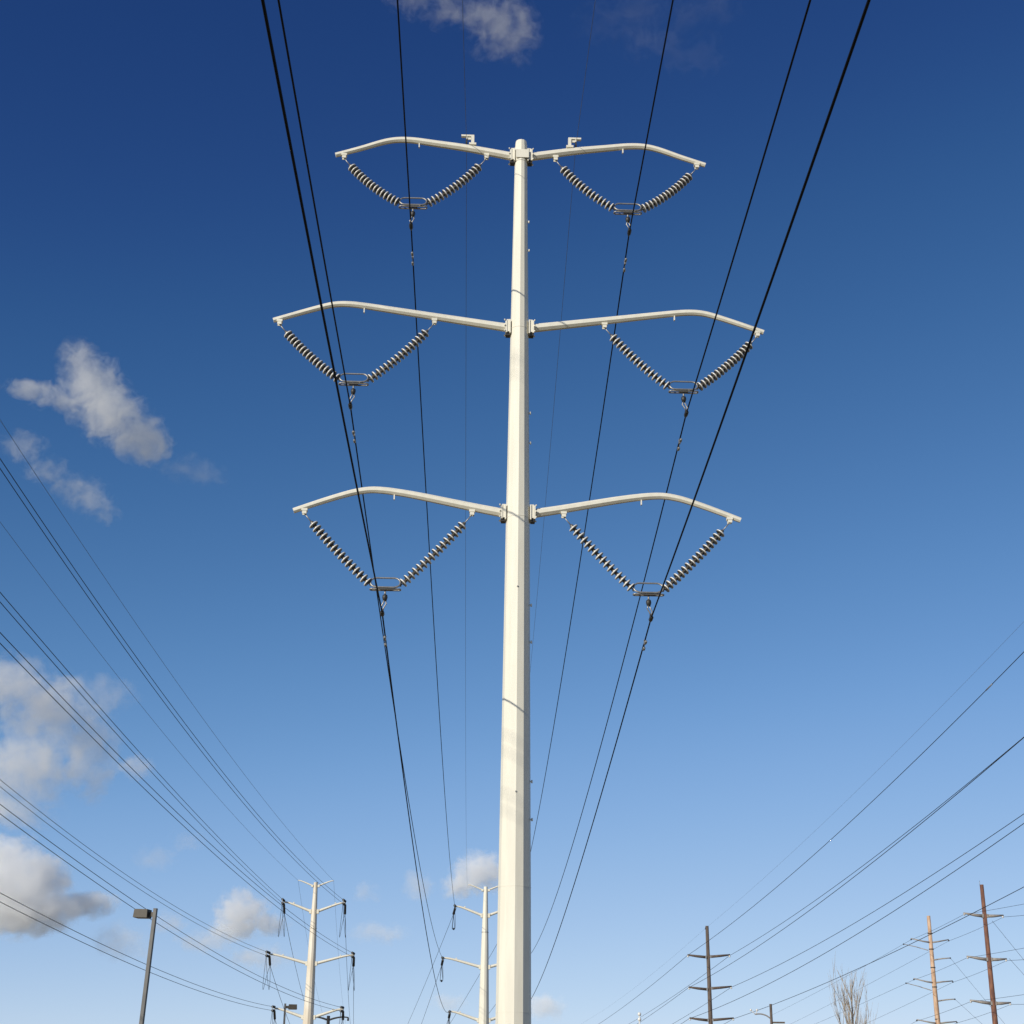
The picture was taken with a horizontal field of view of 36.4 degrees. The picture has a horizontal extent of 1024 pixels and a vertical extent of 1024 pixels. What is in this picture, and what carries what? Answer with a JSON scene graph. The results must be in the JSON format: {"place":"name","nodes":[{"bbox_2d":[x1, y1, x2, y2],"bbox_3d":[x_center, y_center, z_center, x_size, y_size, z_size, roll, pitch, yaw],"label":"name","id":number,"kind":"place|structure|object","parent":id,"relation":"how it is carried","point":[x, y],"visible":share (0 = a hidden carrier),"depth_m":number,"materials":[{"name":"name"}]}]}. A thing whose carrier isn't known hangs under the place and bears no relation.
{"place":"outdoors","nodes":[
{"label":"outdoors","id":0,"kind":"place"},
{"bbox_2d":[133,908,157,1023],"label":"street lamp","id":1,"kind":"object","parent":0,"point":[143,913],"visible":1,"depth_m":56.94,"materials":[{"name":"grey metal"}]},
{"bbox_2d":[0,0,1023,1023],"label":"sky","id":2,"kind":"structure","parent":0,"point":[868,451],"materials":[{"name":"blue"}]},
{"bbox_2d":[828,952,877,1023],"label":"bare tree","id":3,"kind":"object","parent":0,"point":[845,1008],"visible":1,"depth_m":127.02,"materials":[{"name":"brown plant"}]},
{"label":"ground","id":4,"kind":"structure","parent":0,"visible":0},
{"bbox_2d":[283,1003,296,1023],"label":"street lamp","id":5,"kind":"object","parent":4,"relation":"on","point":[292,1007],"visible":1,"depth_m":101.08,"materials":[{"name":"grey metal"}]},
{"bbox_2d":[270,880,353,1023],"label":"dead end pole","id":6,"kind":"object","parent":4,"relation":"on","point":[308,1016],"visible":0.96,"depth_m":171.55,"materials":[{"name":"white metal"}]},
{"bbox_2d":[0,522,290,873],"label":"ground wire","id":7,"kind":"object","parent":6,"relation":"attached to","point":[120,679],"visible":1,"depth_m":100.56,"materials":[{"name":"metal"}]},
{"bbox_2d":[0,420,333,880],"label":"ground wire","id":8,"kind":"object","parent":6,"relation":"attached to","point":[135,622],"visible":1,"depth_m":91.77,"materials":[{"name":"metal"}]},
{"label":"strain insulator","id":9,"kind":"object","parent":6,"relation":"attached to","visible":0},
{"bbox_2d":[0,468,340,901],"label":"conductor","id":10,"kind":"object","parent":9,"relation":"attached to","point":[135,663],"visible":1,"depth_m":89.80,"materials":[{"name":"metal"}]},
{"bbox_2d":[0,459,341,898],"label":"conductor","id":11,"kind":"object","parent":9,"relation":"attached to","point":[135,655],"visible":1,"depth_m":89.71,"materials":[{"name":"metal"}]},
{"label":"strain insulator","id":12,"kind":"object","parent":6,"relation":"attached to","visible":0},
{"bbox_2d":[0,602,280,901],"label":"conductor","id":13,"kind":"object","parent":12,"relation":"attached to","point":[120,738],"visible":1,"depth_m":91.91,"materials":[{"name":"metal"}]},
{"bbox_2d":[0,592,281,898],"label":"conductor","id":14,"kind":"object","parent":12,"relation":"attached to","point":[123,734],"visible":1,"depth_m":93.25,"materials":[{"name":"metal"}]},
{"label":"strain insulator","id":15,"kind":"object","parent":6,"relation":"attached to","visible":0},
{"bbox_2d":[285,918,303,998],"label":"conductor","id":16,"kind":"object","parent":15,"relation":"attached to","point":[292,953],"visible":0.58,"depth_m":196.84,"materials":[{"name":"metal"}]},
{"bbox_2d":[278,907,284,936],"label":"jumper loop","id":17,"kind":"object","parent":16,"relation":"hanging from","point":[281,922],"visible":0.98,"depth_m":172.27,"materials":[{"name":"metal"}]},
{"bbox_2d":[318,1016,348,1023],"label":"utility pole","id":18,"kind":"object","parent":4,"relation":"on","point":[328,1019],"visible":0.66,"depth_m":315.05,"materials":[{"name":"metal"}]},
{"bbox_2d":[444,884,497,1023],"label":"pole","id":19,"kind":"object","parent":4,"relation":"on","point":[484,966],"visible":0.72,"depth_m":173.35,"materials":[{"name":"white metal"}]},
{"bbox_2d":[273,134,763,1023],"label":"transmission pole","id":20,"kind":"object","parent":4,"relation":"on","point":[517,514],"visible":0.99,"depth_m":39.41,"materials":[{"name":"white metal"}]},
{"bbox_2d":[279,323,434,409],"bbox_3d":[-4.128,-3.892,40.931,4.120,2.543,0.363,1,-21,0],"label":"insulator assembly","id":21,"kind":"object","parent":20,"relation":"hanging from","point":[298,345],"visible":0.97,"depth_m":40.91,"materials":[{"name":"ceramic"}]},
{"bbox_2d":[277,0,440,953],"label":"conductor","id":22,"kind":"object","parent":21,"relation":"attached to","point":[301,131],"visible":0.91,"depth_m":34.37,"materials":[{"name":"metal"}]},
{"bbox_2d":[305,514,471,616],"bbox_3d":[-3.145,1.286,38.928,4.255,2.730,0.366,1,-21,0],"label":"insulator assembly","id":23,"kind":"object","parent":20,"relation":"hanging from","point":[361,573],"visible":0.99,"depth_m":38.91,"materials":[{"name":"ceramic"}]},
{"bbox_2d":[261,0,447,1012],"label":"conductor","id":24,"kind":"object","parent":23,"relation":"attached to","point":[294,168],"visible":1,"depth_m":23.14,"materials":[{"name":"metal"}]},
{"bbox_2d":[344,158,486,230],"bbox_3d":[-2.699,-8.837,42.928,3.976,2.316,0.359,1,-21,0],"label":"insulator assembly","id":25,"kind":"object","parent":20,"relation":"hanging from","point":[368,182],"visible":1,"depth_m":42.90,"materials":[{"name":"ceramic"}]},
{"bbox_2d":[397,0,454,904],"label":"conductor","id":26,"kind":"object","parent":25,"relation":"attached to","point":[412,255],"visible":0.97,"depth_m":46.30,"materials":[{"name":"metal"}]},
{"bbox_2d":[462,0,467,886],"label":"ground wire","id":27,"kind":"object","parent":20,"relation":"attached to","point":[465,552],"visible":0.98,"depth_m":65.19,"materials":[{"name":"metal"}]},
{"bbox_2d":[530,0,595,668],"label":"ground wire","id":28,"kind":"object","parent":20,"relation":"attached to","point":[563,294],"visible":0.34,"depth_m":48.66,"materials":[{"name":"metal"}]},
{"bbox_2d":[555,160,696,235],"bbox_3d":[3.183,-8.711,43.090,3.976,2.316,0.359,1,-21,0],"label":"insulator assembly","id":29,"kind":"object","parent":20,"relation":"hanging from","point":[675,188],"visible":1,"depth_m":43.06,"materials":[{"name":"ceramic"}]},
{"bbox_2d":[531,0,673,848],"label":"conductor","id":30,"kind":"object","parent":29,"relation":"attached to","point":[624,268],"visible":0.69,"depth_m":45.78,"materials":[{"name":"metal"}]},
{"bbox_2d":[564,517,729,621],"bbox_3d":[3.416,1.426,39.109,4.255,2.730,0.366,1,-21,0],"label":"insulator assembly","id":31,"kind":"object","parent":20,"relation":"hanging from","point":[707,547],"visible":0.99,"depth_m":39.09,"materials":[{"name":"ceramic"}]},
{"bbox_2d":[531,0,870,998],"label":"conductor","id":32,"kind":"object","parent":31,"relation":"attached to","point":[741,368],"visible":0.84,"depth_m":22.94,"materials":[{"name":"metal"}]},
{"bbox_2d":[605,328,757,417],"bbox_3d":[4.507,-3.708,41.169,4.120,2.543,0.363,1,-21,0],"label":"insulator assembly","id":33,"kind":"object","parent":20,"relation":"hanging from","point":[727,365],"visible":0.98,"depth_m":41.14,"materials":[{"name":"ceramic"}]},
{"bbox_2d":[531,0,810,952],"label":"conductor","id":34,"kind":"object","parent":33,"relation":"attached to","point":[699,372],"visible":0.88,"depth_m":35.40,"materials":[{"name":"metal"}]},
{"bbox_2d":[687,926,733,1023],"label":"utility pole","id":35,"kind":"object","parent":4,"relation":"on","point":[708,989],"visible":1,"depth_m":160.14,"materials":[{"name":"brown wood"}]},
{"bbox_2d":[583,631,1014,1022],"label":"ground wire","id":36,"kind":"object","parent":35,"relation":"attached to","point":[871,776],"visible":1,"depth_m":103.92,"materials":[{"name":"metal"}]},
{"bbox_2d":[599,652,1023,1023],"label":"conductor","id":37,"kind":"object","parent":35,"relation":"attached to","point":[852,819],"visible":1,"depth_m":106.37,"materials":[{"name":"metal"}]},
{"bbox_2d":[629,739,1020,1023],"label":"conductor","id":38,"kind":"object","parent":35,"relation":"attached to","point":[857,869],"visible":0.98,"depth_m":114.35,"materials":[{"name":"metal"}]},
{"bbox_2d":[642,737,1023,1020],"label":"conductor","id":39,"kind":"object","parent":35,"relation":"attached to","point":[866,867],"visible":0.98,"depth_m":96.51,"materials":[{"name":"metal"}]},
{"bbox_2d":[673,814,1023,1023],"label":"conductor","id":40,"kind":"object","parent":35,"relation":"attached to","point":[873,911],"visible":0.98,"depth_m":111.90,"materials":[{"name":"metal"}]},
{"bbox_2d":[681,823,1023,1023],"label":"conductor","id":41,"kind":"object","parent":35,"relation":"attached to","point":[877,921],"visible":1,"depth_m":99.79,"materials":[{"name":"metal"}]},
{"bbox_2d":[725,887,1023,1023],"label":"conductor","id":42,"kind":"object","parent":35,"relation":"attached to","point":[890,953],"visible":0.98,"depth_m":108.65,"materials":[{"name":"metal"}]},
{"bbox_2d":[750,1004,784,1023],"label":"utility pole","id":43,"kind":"object","parent":4,"relation":"on","point":[771,1016],"visible":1,"depth_m":143.06,"materials":[{"name":"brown wood"}]},
{"bbox_2d":[903,916,957,1023],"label":"utility pole","id":44,"kind":"object","parent":4,"relation":"on","point":[934,987],"visible":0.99,"depth_m":182.69,"materials":[{"name":"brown wood"}]},
{"bbox_2d":[791,915,1023,1023],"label":"conductor","id":45,"kind":"object","parent":44,"relation":"attached to","point":[920,956],"visible":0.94,"depth_m":191.80,"materials":[{"name":"metal"}]},
{"bbox_2d":[806,904,1021,997],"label":"conductor","id":46,"kind":"object","parent":44,"relation":"attached to","point":[923,934],"visible":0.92,"depth_m":169.53,"materials":[{"name":"metal"}]},
{"bbox_2d":[816,948,1022,1023],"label":"conductor","id":47,"kind":"object","parent":44,"relation":"attached to","point":[931,973],"visible":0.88,"depth_m":167.93,"materials":[{"name":"metal"}]},
{"bbox_2d":[868,960,1011,1022],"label":"conductor","id":48,"kind":"object","parent":44,"relation":"attached to","point":[946,985],"visible":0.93,"depth_m":183.93,"materials":[{"name":"metal"}]},
{"bbox_2d":[918,994,1023,1020],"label":"conductor","id":49,"kind":"object","parent":44,"relation":"attached to","point":[972,1001],"visible":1,"depth_m":151.83,"materials":[{"name":"metal"}]},
{"bbox_2d":[963,881,1010,1023],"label":"utility pole","id":50,"kind":"object","parent":4,"relation":"on","point":[989,959],"visible":1,"depth_m":153.54,"materials":[{"name":"wood"}]},
{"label":"strain insulator","id":51,"kind":"object","parent":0,"visible":0},
{"bbox_2d":[0,643,344,952],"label":"conductor","id":52,"kind":"object","parent":51,"relation":"attached to","point":[136,781],"visible":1,"depth_m":82.50,"materials":[{"name":"metal"}]},
{"bbox_2d":[348,958,354,990],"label":"jumper loop","id":53,"kind":"object","parent":52,"relation":"hanging from","point":[350,978],"visible":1,"depth_m":170.25,"materials":[{"name":"metal"}]},
{"bbox_2d":[0,632,351,952],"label":"conductor","id":54,"kind":"object","parent":51,"relation":"attached to","point":[140,777],"visible":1,"depth_m":82.82,"materials":[{"name":"metal"}]},
{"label":"strain insulator","id":55,"kind":"object","parent":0,"visible":0},
{"bbox_2d":[353,967,353,1023],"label":"conductor","id":56,"kind":"object","parent":55,"relation":"attached to","point":[353,996],"visible":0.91,"depth_m":193.62,"materials":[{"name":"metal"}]},
{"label":"strain insulator","id":57,"kind":"object","parent":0,"visible":0},
{"bbox_2d":[1,787,263,954],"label":"conductor","id":58,"kind":"object","parent":57,"relation":"attached to","point":[116,873],"visible":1,"depth_m":118.08,"materials":[{"name":"metal"}]},
{"bbox_2d":[1,780,265,951],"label":"conductor","id":59,"kind":"object","parent":57,"relation":"attached to","point":[118,869],"visible":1,"depth_m":119.44,"materials":[{"name":"metal"}]},
{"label":"strain insulator","id":60,"kind":"object","parent":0,"visible":0},
{"bbox_2d":[0,804,338,1006],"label":"conductor","id":61,"kind":"object","parent":60,"relation":"attached to","point":[139,904],"visible":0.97,"depth_m":90.57,"materials":[{"name":"metal"}]},
{"bbox_2d":[0,814,338,1010],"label":"conductor","id":62,"kind":"object","parent":60,"relation":"attached to","point":[151,919],"visible":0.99,"depth_m":90.75,"materials":[{"name":"metal"}]},
{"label":"strain insulator","id":63,"kind":"object","parent":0,"visible":0},
{"bbox_2d":[0,902,271,1010],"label":"conductor","id":64,"kind":"object","parent":63,"relation":"attached to","point":[111,955],"visible":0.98,"depth_m":94.47,"materials":[{"name":"metal"}]},
{"bbox_2d":[1,893,272,1006],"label":"conductor","id":65,"kind":"object","parent":63,"relation":"attached to","point":[119,952],"visible":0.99,"depth_m":97.19,"materials":[{"name":"metal"}]},
{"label":"strain insulator","id":66,"kind":"object","parent":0,"visible":0},
{"bbox_2d":[408,916,452,1022],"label":"conductor","id":67,"kind":"object","parent":66,"relation":"attached to","point":[433,963],"visible":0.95,"depth_m":201.10,"materials":[{"name":"metal"}]},
{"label":"conductor","id":68,"kind":"object","parent":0,"visible":0},
{"bbox_2d":[339,906,345,936],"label":"jumper loop","id":69,"kind":"object","parent":68,"relation":"hanging from","point":[342,922],"visible":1,"depth_m":172.35,"materials":[{"name":"metal"}]},
{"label":"conductor","id":70,"kind":"object","parent":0,"visible":0},
{"bbox_2d":[263,957,269,988],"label":"jumper loop","id":71,"kind":"object","parent":70,"relation":"hanging from","point":[267,973],"visible":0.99,"depth_m":170.17,"materials":[{"name":"metal"}]}
]}

